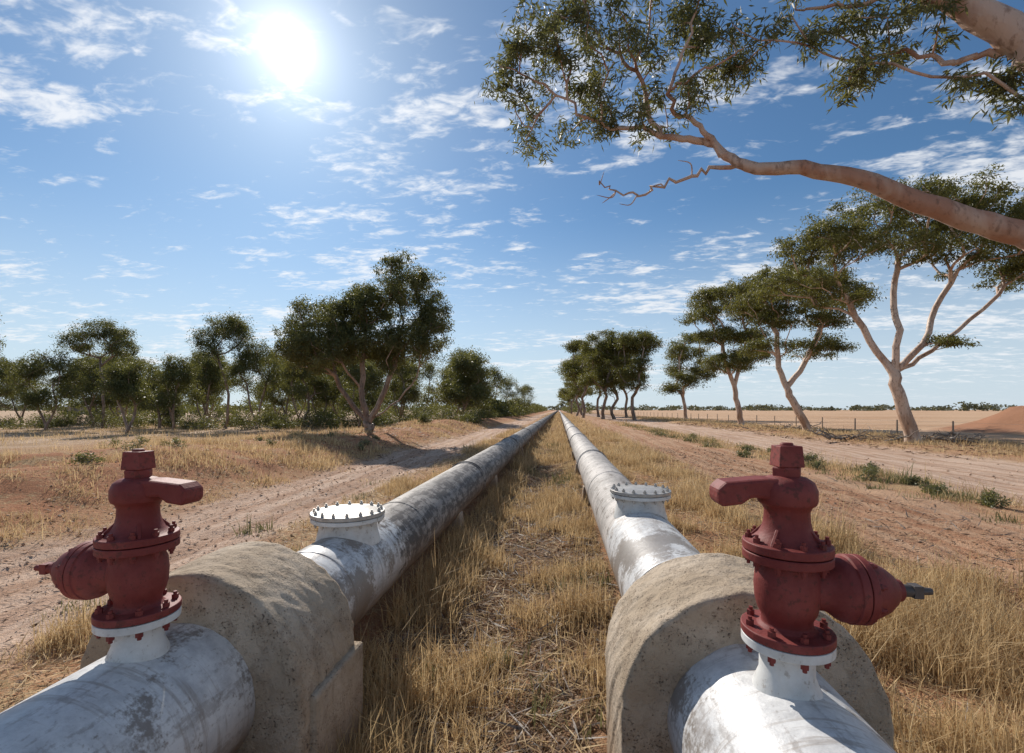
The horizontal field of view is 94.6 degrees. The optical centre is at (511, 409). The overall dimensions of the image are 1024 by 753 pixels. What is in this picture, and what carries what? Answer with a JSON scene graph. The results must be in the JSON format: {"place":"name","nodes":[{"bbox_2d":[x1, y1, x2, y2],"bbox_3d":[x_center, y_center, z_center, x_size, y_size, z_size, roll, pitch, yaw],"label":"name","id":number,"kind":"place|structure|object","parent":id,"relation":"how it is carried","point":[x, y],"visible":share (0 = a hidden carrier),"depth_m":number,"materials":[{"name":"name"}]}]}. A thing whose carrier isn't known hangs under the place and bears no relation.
{"place":"outdoors","nodes":[
{"label":"outdoors","id":0,"kind":"place"},
{"bbox_2d":[0,406,1023,752],"bbox_3d":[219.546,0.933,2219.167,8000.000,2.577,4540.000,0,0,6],"label":"ground","id":1,"kind":"structure","parent":0,"point":[996,426],"depth_m":9.52,"materials":[{"name":"soil"}]},
{"bbox_2d":[0,355,31,400],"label":"eucalyptus tree","id":2,"kind":"object","parent":1,"relation":"on","point":[2,374],"visible":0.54,"depth_m":48.21,"materials":[{"name":"green plant"}]},
{"bbox_2d":[0,413,51,429],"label":"understorey shrub","id":3,"kind":"object","parent":1,"relation":"on","point":[24,427],"visible":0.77,"depth_m":47.71,"materials":[{"name":"green plant"}]},
{"bbox_2d":[0,356,58,425],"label":"eucalyptus tree","id":4,"kind":"object","parent":1,"relation":"on","point":[7,405],"visible":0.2,"depth_m":58.07,"materials":[{"name":"green plant"}]},
{"bbox_2d":[0,342,97,430],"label":"eucalyptus tree","id":5,"kind":"object","parent":1,"relation":"on","point":[32,373],"visible":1,"depth_m":43.02,"materials":[{"name":"green plant"}]},
{"bbox_2d":[30,413,73,427],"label":"understorey shrub","id":6,"kind":"object","parent":1,"relation":"on","point":[55,423],"visible":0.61,"depth_m":50.11,"materials":[{"name":"green plant"}]},
{"bbox_2d":[51,413,76,426],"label":"understorey shrub","id":7,"kind":"object","parent":1,"relation":"on","point":[69,416],"visible":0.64,"depth_m":54.13,"materials":[{"name":"green plant"}]},
{"bbox_2d":[62,449,106,464],"bbox_3d":[-9.115,1.065,10.154,0.810,0.425,0.535,0,0,6],"label":"saltbush","id":8,"kind":"object","parent":1,"relation":"on","point":[83,459],"visible":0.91,"depth_m":10.09,"materials":[{"name":"green plant"}]},
{"bbox_2d":[57,355,125,426],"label":"eucalyptus tree","id":9,"kind":"object","parent":1,"relation":"on","point":[95,400],"visible":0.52,"depth_m":52.28,"materials":[{"name":"green plant"}]},
{"bbox_2d":[48,349,134,414],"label":"eucalyptus tree","id":10,"kind":"object","parent":1,"relation":"on","point":[80,399],"visible":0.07,"depth_m":65.02,"materials":[{"name":"green plant"}]},
{"bbox_2d":[48,316,143,427],"bbox_3d":[-42.841,-3.846,48.953,7.426,11.964,7.092,0,0,-38],"label":"eucalyptus tree","id":11,"kind":"object","parent":1,"relation":"on","point":[113,335],"visible":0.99,"depth_m":48.19,"materials":[{"name":"green plant"}]},
{"bbox_2d":[77,406,139,428],"bbox_3d":[-41.790,1.259,48.747,4.832,3.362,4.663,0,0,6],"label":"understorey shrub","id":12,"kind":"object","parent":1,"relation":"on","point":[109,419],"visible":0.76,"depth_m":48.42,"materials":[{"name":"green plant"}]},
{"bbox_2d":[89,349,138,419],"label":"eucalyptus tree","id":13,"kind":"object","parent":1,"relation":"on","point":[113,359],"visible":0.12,"depth_m":58.67,"materials":[{"name":"green plant"}]},
{"bbox_2d":[88,358,159,433],"bbox_3d":[-31.274,-1.041,38.331,4.355,6.459,4.684,0,0,-33],"label":"eucalyptus tree","id":14,"kind":"object","parent":1,"relation":"on","point":[126,383],"visible":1,"depth_m":37.85,"materials":[{"name":"green plant"}]},
{"bbox_2d":[94,355,156,413],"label":"eucalyptus tree","id":15,"kind":"object","parent":1,"relation":"on","point":[137,358],"visible":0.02,"depth_m":76.55,"materials":[{"name":"green plant"}]},
{"bbox_2d":[115,410,150,428],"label":"understorey shrub","id":16,"kind":"object","parent":1,"relation":"on","point":[136,422],"visible":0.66,"depth_m":48.04,"materials":[{"name":"green plant"}]},
{"bbox_2d":[115,434,150,451],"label":"saltbush","id":17,"kind":"object","parent":1,"relation":"on","point":[139,443],"visible":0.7,"depth_m":12.36,"materials":[{"name":"green plant"}]},
{"bbox_2d":[127,363,185,428],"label":"eucalyptus tree","id":18,"kind":"object","parent":1,"relation":"on","point":[164,414],"visible":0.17,"depth_m":48.85,"materials":[{"name":"green plant"}]},
{"bbox_2d":[160,437,188,446],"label":"saltbush","id":19,"kind":"object","parent":1,"relation":"on","point":[175,441],"visible":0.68,"depth_m":14.07,"materials":[{"name":"green plant"}]},
{"bbox_2d":[142,352,208,428],"bbox_3d":[-33.066,-1.734,45.691,5.947,7.740,5.911,0,0,6],"label":"eucalyptus tree","id":20,"kind":"object","parent":1,"relation":"on","point":[177,377],"visible":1,"depth_m":45.47,"materials":[{"name":"green plant"}]},
{"bbox_2d":[164,413,216,428],"bbox_3d":[-32.252,1.610,47.808,4.709,2.528,4.409,0,0,-9],"label":"understorey shrub","id":21,"kind":"object","parent":1,"relation":"on","point":[185,422],"visible":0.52,"depth_m":47.56,"materials":[{"name":"green plant"}]},
{"bbox_2d":[0,420,406,451],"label":"dry grass","id":22,"kind":"structure","parent":1,"relation":"on","point":[2,439],"depth_m":36.38,"materials":[{"name":"beige plant"}]},
{"bbox_2d":[182,409,230,429],"bbox_3d":[-29.352,1.250,45.706,4.469,3.294,3.882,0,0,6],"label":"understorey shrub","id":23,"kind":"object","parent":1,"relation":"on","point":[204,423],"visible":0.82,"depth_m":45.47,"materials":[{"name":"green plant"}]},
{"bbox_2d":[184,349,230,421],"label":"eucalyptus tree","id":24,"kind":"object","parent":1,"relation":"on","point":[209,372],"visible":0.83,"depth_m":55.81,"materials":[{"name":"green plant"}]},
{"bbox_2d":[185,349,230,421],"bbox_3d":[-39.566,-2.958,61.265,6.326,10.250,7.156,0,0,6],"label":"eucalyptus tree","id":25,"kind":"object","parent":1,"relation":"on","point":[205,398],"visible":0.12,"depth_m":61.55,"materials":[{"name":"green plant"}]},
{"bbox_2d":[178,353,243,416],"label":"eucalyptus tree","id":26,"kind":"object","parent":1,"relation":"on","point":[192,360],"visible":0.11,"depth_m":76.78,"materials":[{"name":"green plant"}]},
{"bbox_2d":[80,541,362,752],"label":"concrete collar","id":27,"kind":"object","parent":1,"relation":"on","point":[278,617],"visible":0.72,"depth_m":2.46,"materials":[{"name":"beige concrete"}]},
{"bbox_2d":[186,309,257,427],"bbox_3d":[-29.299,-4.125,48.863,6.716,12.417,6.060,0,0,6],"label":"eucalyptus tree","id":28,"kind":"object","parent":1,"relation":"on","point":[236,327],"visible":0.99,"depth_m":47.95,"materials":[{"name":"green plant"}]},
{"bbox_2d":[0,438,472,702],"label":"leaf litter","id":29,"kind":"object","parent":1,"relation":"on","point":[34,625],"visible":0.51,"depth_m":7.87,"materials":[{"name":"brown plant"}]},
{"bbox_2d":[0,445,482,710],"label":"straw litter","id":30,"kind":"object","parent":1,"relation":"on","point":[50,663],"visible":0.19,"depth_m":3.69,"materials":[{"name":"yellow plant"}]},
{"bbox_2d":[0,417,496,548],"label":"dry grass","id":31,"kind":"structure","parent":1,"relation":"on","point":[241,447],"depth_m":14.51,"materials":[{"name":"beige plant"}]},
{"bbox_2d":[228,407,274,429],"bbox_3d":[-25.584,0.910,46.059,4.050,3.498,3.940,0,0,38],"label":"understorey shrub","id":32,"kind":"object","parent":1,"relation":"on","point":[250,425],"visible":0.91,"depth_m":45.94,"materials":[{"name":"green plant"}]},
{"bbox_2d":[219,335,286,427],"bbox_3d":[-26.639,-2.924,48.734,6.498,10.000,5.796,0,0,6],"label":"eucalyptus tree","id":33,"kind":"object","parent":1,"relation":"on","point":[241,367],"visible":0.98,"depth_m":48.39,"materials":[{"name":"green plant"}]},
{"bbox_2d":[1,427,520,668],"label":"dry grass","id":34,"kind":"structure","parent":1,"relation":"on","point":[81,627],"depth_m":4.11,"materials":[{"name":"beige plant"}]},
{"bbox_2d":[42,441,489,640],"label":"green weeds","id":35,"kind":"object","parent":1,"relation":"on","point":[246,530],"visible":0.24,"depth_m":7.51,"materials":[{"name":"green plant"}]},
{"bbox_2d":[253,355,303,424],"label":"eucalyptus tree","id":36,"kind":"object","parent":1,"relation":"on","point":[275,399],"visible":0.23,"depth_m":58.72,"materials":[{"name":"green plant"}]},
{"bbox_2d":[245,349,311,414],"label":"eucalyptus tree","id":37,"kind":"object","parent":1,"relation":"on","point":[298,401],"visible":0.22,"depth_m":78.00,"materials":[{"name":"green plant"}]},
{"bbox_2d":[0,410,557,752],"bbox_3d":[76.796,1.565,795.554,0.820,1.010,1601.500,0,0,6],"label":"water pipeline","id":38,"kind":"object","parent":1,"relation":"on","point":[191,690],"visible":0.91,"depth_m":2.16,"materials":[{"name":"paint"}]},
{"bbox_2d":[34,448,202,662],"bbox_3d":[-1.818,0.698,2.159,0.793,1.040,0.323,0,0,6],"label":"air valve","id":39,"kind":"object","parent":38,"relation":"on","point":[122,561],"visible":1,"depth_m":2.07,"materials":[{"name":"red metal"}]},
{"bbox_2d":[310,500,384,545],"bbox_3d":[-1.485,1.040,4.287,0.644,0.320,0.644,0,0,6],"label":"manhole flange","id":40,"kind":"object","parent":38,"relation":"on","point":[357,522],"visible":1,"depth_m":4.10,"materials":[{"name":"white paint"}]},
{"bbox_2d":[269,412,300,429],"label":"green shrub","id":41,"kind":"object","parent":1,"relation":"on","point":[280,424],"visible":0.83,"depth_m":46.73,"materials":[{"name":"green plant"}]},
{"bbox_2d":[274,358,333,427],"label":"eucalyptus tree","id":42,"kind":"object","parent":1,"relation":"on","point":[320,382],"visible":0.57,"depth_m":48.28,"materials":[{"name":"green plant"}]},
{"bbox_2d":[292,401,329,428],"bbox_3d":[-20.273,0.941,47.934,4.436,3.640,4.916,0,0,6],"label":"understorey shrub","id":43,"kind":"object","parent":1,"relation":"on","point":[305,421],"visible":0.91,"depth_m":47.76,"materials":[{"name":"green plant"}]},
{"bbox_2d":[42,391,595,417],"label":"roadside scrub","id":44,"kind":"object","parent":1,"relation":"on","point":[508,407],"visible":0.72,"depth_m":120.50,"materials":[{"name":"green plant"}]},
{"bbox_2d":[292,365,347,414],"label":"eucalyptus tree","id":45,"kind":"object","parent":1,"relation":"on","point":[326,399],"visible":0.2,"depth_m":56.42,"materials":[{"name":"green plant"}]},
{"bbox_2d":[314,363,358,418],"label":"eucalyptus tree","id":46,"kind":"object","parent":1,"relation":"on","point":[339,374],"visible":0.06,"depth_m":64.42,"materials":[{"name":"green plant"}]},
{"bbox_2d":[325,408,354,428],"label":"understorey shrub","id":47,"kind":"object","parent":1,"relation":"on","point":[342,420],"visible":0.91,"depth_m":46.94,"materials":[{"name":"green plant"}]},
{"bbox_2d":[264,247,454,430],"bbox_3d":[-9.012,-3.925,28.892,11.201,11.052,6.386,0,0,-4],"label":"mallee tree","id":48,"kind":"object","parent":1,"relation":"on","point":[342,339],"visible":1,"depth_m":28.03,"materials":[{"name":"green plant"}]},
{"bbox_2d":[232,419,490,458],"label":"bark litter","id":49,"kind":"object","parent":1,"relation":"on","point":[397,435],"visible":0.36,"depth_m":28.84,"materials":[{"name":"brown plant"}]},
{"bbox_2d":[336,354,389,427],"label":"eucalyptus tree","id":50,"kind":"object","parent":1,"relation":"on","point":[373,374],"visible":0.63,"depth_m":49.12,"materials":[{"name":"green plant"}]},
{"bbox_2d":[341,359,387,413],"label":"eucalyptus tree","id":51,"kind":"object","parent":1,"relation":"on","point":[370,406],"visible":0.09,"depth_m":58.11,"materials":[{"name":"green plant"}]},
{"bbox_2d":[357,407,393,426],"bbox_3d":[-13.639,1.315,47.766,3.564,3.145,3.647,0,0,27],"label":"understorey shrub","id":52,"kind":"object","parent":1,"relation":"on","point":[377,421],"visible":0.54,"depth_m":47.38,"materials":[{"name":"green plant"}]},
{"bbox_2d":[369,357,422,418],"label":"eucalyptus tree","id":53,"kind":"object","parent":1,"relation":"on","point":[398,388],"visible":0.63,"depth_m":59.35,"materials":[{"name":"green plant"}]},
{"bbox_2d":[369,354,422,415],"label":"eucalyptus tree","id":54,"kind":"object","parent":1,"relation":"on","point":[396,395],"visible":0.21,"depth_m":70.49,"materials":[{"name":"green plant"}]},
{"bbox_2d":[406,401,438,420],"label":"understorey shrub","id":55,"kind":"object","parent":1,"relation":"on","point":[417,412],"visible":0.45,"depth_m":47.53,"materials":[{"name":"green plant"}]},
{"bbox_2d":[408,359,441,412],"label":"eucalyptus tree","id":56,"kind":"object","parent":1,"relation":"on","point":[429,371],"visible":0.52,"depth_m":93.30,"materials":[{"name":"green plant"}]},
{"bbox_2d":[434,404,466,421],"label":"understorey shrub","id":57,"kind":"object","parent":1,"relation":"on","point":[450,415],"visible":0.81,"depth_m":49.59,"materials":[{"name":"green plant"}]},
{"bbox_2d":[292,426,619,752],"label":"dry grass","id":58,"kind":"structure","parent":1,"relation":"on","point":[576,604],"depth_m":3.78,"materials":[{"name":"beige plant"}]},
{"bbox_2d":[420,345,498,414],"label":"eucalyptus tree","id":59,"kind":"object","parent":1,"relation":"on","point":[432,398],"visible":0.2,"depth_m":68.32,"materials":[{"name":"green plant"}]},
{"bbox_2d":[429,347,495,414],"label":"eucalyptus tree","id":60,"kind":"object","parent":1,"relation":"on","point":[463,385],"visible":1,"depth_m":59.66,"materials":[{"name":"green plant"}]},
{"bbox_2d":[440,365,486,412],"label":"eucalyptus tree","id":61,"kind":"object","parent":1,"relation":"on","point":[461,404],"visible":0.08,"depth_m":83.61,"materials":[{"name":"green plant"}]},
{"bbox_2d":[454,410,483,423],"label":"understorey shrub","id":62,"kind":"object","parent":1,"relation":"on","point":[468,418],"visible":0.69,"depth_m":51.69,"materials":[{"name":"green plant"}]},
{"bbox_2d":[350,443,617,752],"bbox_3d":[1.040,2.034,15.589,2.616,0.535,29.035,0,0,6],"label":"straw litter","id":63,"kind":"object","parent":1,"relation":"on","point":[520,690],"visible":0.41,"depth_m":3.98,"materials":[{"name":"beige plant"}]},
{"bbox_2d":[364,440,613,752],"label":"green weeds","id":64,"kind":"object","parent":1,"relation":"on","point":[534,709],"visible":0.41,"depth_m":3.86,"materials":[{"name":"plant"}]},
{"bbox_2d":[477,364,511,405],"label":"eucalyptus tree","id":65,"kind":"object","parent":1,"relation":"on","point":[499,378],"visible":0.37,"depth_m":99.48,"materials":[{"name":"green plant"}]},
{"bbox_2d":[0,401,1016,410],"bbox_3d":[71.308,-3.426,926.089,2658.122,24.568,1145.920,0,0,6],"label":"distant tree belt","id":66,"kind":"object","parent":1,"relation":"on","point":[964,407],"visible":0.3,"depth_m":848.51,"materials":[{"name":"green plant"}]},
{"bbox_2d":[494,374,532,409],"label":"eucalyptus tree","id":67,"kind":"object","parent":1,"relation":"on","point":[511,394],"visible":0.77,"depth_m":129.32,"materials":[{"name":"green plant"}]},
{"bbox_2d":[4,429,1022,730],"bbox_3d":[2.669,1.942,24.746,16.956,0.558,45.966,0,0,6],"label":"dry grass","id":68,"kind":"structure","parent":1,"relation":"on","point":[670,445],"depth_m":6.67,"materials":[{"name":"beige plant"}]},
{"bbox_2d":[4,436,1023,752],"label":"pebbles","id":69,"kind":"object","parent":1,"relation":"on","point":[506,538],"visible":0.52,"depth_m":8.56,"materials":[{"name":"stone"}]},
{"bbox_2d":[525,412,622,441],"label":"dry grass","id":70,"kind":"structure","parent":1,"relation":"on","point":[557,421],"depth_m":57.13,"materials":[{"name":"beige plant"}]},
{"bbox_2d":[553,338,595,417],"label":"salmon gum tree","id":71,"kind":"object","parent":1,"relation":"on","point":[571,368],"visible":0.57,"depth_m":109.97,"materials":[{"name":"green plant"}]},
{"bbox_2d":[558,353,592,415],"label":"salmon gum tree","id":72,"kind":"object","parent":1,"relation":"on","point":[576,390],"visible":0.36,"depth_m":137.97,"materials":[{"name":"green plant"}]},
{"bbox_2d":[552,429,611,722],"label":"dry grass","id":73,"kind":"structure","parent":1,"relation":"on","point":[575,529],"depth_m":7.12,"materials":[{"name":"beige plant"}]},
{"bbox_2d":[570,328,628,418],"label":"salmon gum tree","id":74,"kind":"object","parent":1,"relation":"on","point":[597,351],"visible":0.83,"depth_m":94.03,"materials":[{"name":"green plant"}]},
{"bbox_2d":[588,347,636,418],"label":"salmon gum tree","id":75,"kind":"object","parent":1,"relation":"on","point":[604,382],"visible":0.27,"depth_m":95.80,"materials":[{"name":"green plant"}]},
{"bbox_2d":[596,329,665,419],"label":"salmon gum tree","id":76,"kind":"object","parent":1,"relation":"on","point":[642,343],"visible":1,"depth_m":86.76,"materials":[{"name":"green plant"}]},
{"bbox_2d":[613,352,651,417],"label":"salmon gum tree","id":77,"kind":"object","parent":1,"relation":"on","point":[644,375],"visible":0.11,"depth_m":114.03,"materials":[{"name":"green plant"}]},
{"bbox_2d":[653,330,719,419],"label":"salmon gum tree","id":78,"kind":"object","parent":1,"relation":"on","point":[685,379],"visible":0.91,"depth_m":91.43,"materials":[{"name":"green plant"}]},
{"bbox_2d":[559,410,896,752],"bbox_3d":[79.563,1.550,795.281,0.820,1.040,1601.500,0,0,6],"label":"water pipeline","id":79,"kind":"object","parent":1,"relation":"on","point":[720,702],"visible":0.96,"depth_m":1.94,"materials":[{"name":"paint"}]},
{"bbox_2d":[610,482,670,519],"bbox_3d":[1.393,1.000,5.138,0.644,0.340,0.644,0,0,6],"label":"manhole flange","id":80,"kind":"object","parent":79,"relation":"on","point":[635,498],"visible":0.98,"depth_m":4.94,"materials":[{"name":"white paint"}]},
{"bbox_2d":[709,442,933,700],"bbox_3d":[1.187,0.658,1.822,0.793,1.060,0.323,0,0,6],"label":"air valve","id":81,"kind":"object","parent":79,"relation":"on","point":[804,574],"visible":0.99,"depth_m":1.75,"materials":[{"name":"red metal"}]},
{"bbox_2d":[673,278,783,424],"bbox_3d":[25.823,-6.614,56.066,11.985,17.355,10.691,0,0,-32],"label":"salmon gum tree","id":82,"kind":"object","parent":1,"relation":"on","point":[723,361],"visible":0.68,"depth_m":54.61,"materials":[{"name":"green plant"}]},
{"bbox_2d":[474,0,1023,250],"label":"overhanging gum tree","id":83,"kind":"object","parent":1,"relation":"on","point":[997,26],"visible":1,"depth_m":5.98,"materials":[{"name":"green plant"}]},
{"bbox_2d":[605,553,893,752],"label":"concrete collar","id":84,"kind":"object","parent":1,"relation":"on","point":[673,622],"visible":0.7,"depth_m":2.19,"materials":[{"name":"beige concrete"}]},
{"bbox_2d":[579,427,1023,752],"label":"dry grass","id":85,"kind":"structure","parent":1,"relation":"on","point":[975,661],"depth_m":3.75,"materials":[{"name":"beige plant"}]},
{"bbox_2d":[720,259,887,429],"bbox_3d":[24.265,-5.351,40.186,12.289,14.995,9.465,0,0,6],"label":"salmon gum tree","id":86,"kind":"object","parent":1,"relation":"on","point":[816,319],"visible":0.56,"depth_m":39.79,"materials":[{"name":"green plant"}]},
{"bbox_2d":[598,446,1023,752],"bbox_3d":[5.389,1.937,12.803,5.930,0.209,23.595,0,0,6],"label":"leaf litter","id":87,"kind":"object","parent":1,"relation":"on","point":[880,526],"visible":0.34,"depth_m":7.53,"materials":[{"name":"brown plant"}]},
{"bbox_2d":[600,411,1023,436],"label":"wire fence","id":88,"kind":"object","parent":1,"relation":"on","point":[953,422],"visible":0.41,"depth_m":44.07,"materials":[{"name":"metal"}]},
{"bbox_2d":[607,420,1023,525],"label":"dry grass","id":89,"kind":"structure","parent":1,"relation":"on","point":[830,466],"depth_m":14.90,"materials":[{"name":"beige plant"}]},
{"bbox_2d":[622,422,1020,528],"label":"green weeds","id":90,"kind":"object","parent":1,"relation":"on","point":[895,477],"visible":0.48,"depth_m":12.30,"materials":[{"name":"green plant"}]},
{"bbox_2d":[622,415,1023,461],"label":"dry grass","id":91,"kind":"structure","parent":1,"relation":"on","point":[883,435],"depth_m":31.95,"materials":[{"name":"beige plant"}]},
{"bbox_2d":[805,426,869,439],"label":"fallen branches","id":92,"kind":"object","parent":1,"relation":"on","point":[828,434],"visible":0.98,"depth_m":29.00,"materials":[{"name":"brown wood"}]},
{"bbox_2d":[854,465,881,480],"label":"saltbush","id":93,"kind":"object","parent":1,"relation":"on","point":[872,469],"visible":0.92,"depth_m":12.91,"materials":[{"name":"green plant"}]},
{"bbox_2d":[745,162,1023,442],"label":"salmon gum tree","id":94,"kind":"object","parent":1,"relation":"on","point":[840,241],"visible":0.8,"depth_m":25.61,"materials":[{"name":"green plant"}]},
{"bbox_2d":[901,474,931,485],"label":"saltbush","id":95,"kind":"object","parent":1,"relation":"on","point":[915,479],"visible":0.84,"depth_m":12.06,"materials":[{"name":"green plant"}]},
{"bbox_2d":[849,428,984,443],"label":"fallen branches","id":96,"kind":"object","parent":1,"relation":"on","point":[941,437],"visible":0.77,"depth_m":26.67,"materials":[{"name":"brown wood"}]},
{"bbox_2d":[915,481,951,495],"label":"saltbush","id":97,"kind":"object","parent":1,"relation":"on","point":[929,491],"visible":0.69,"depth_m":10.64,"materials":[{"name":"green plant"}]},
{"bbox_2d":[976,487,1013,508],"bbox_3d":[9.592,1.804,9.460,0.506,0.512,0.595,0,0,6],"label":"saltbush","id":98,"kind":"object","parent":1,"relation":"on","point":[987,499],"visible":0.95,"depth_m":9.42,"materials":[{"name":"green plant"}]},
{"bbox_2d":[0,0,1023,409],"label":"sky","id":99,"kind":"structure","parent":0,"point":[165,165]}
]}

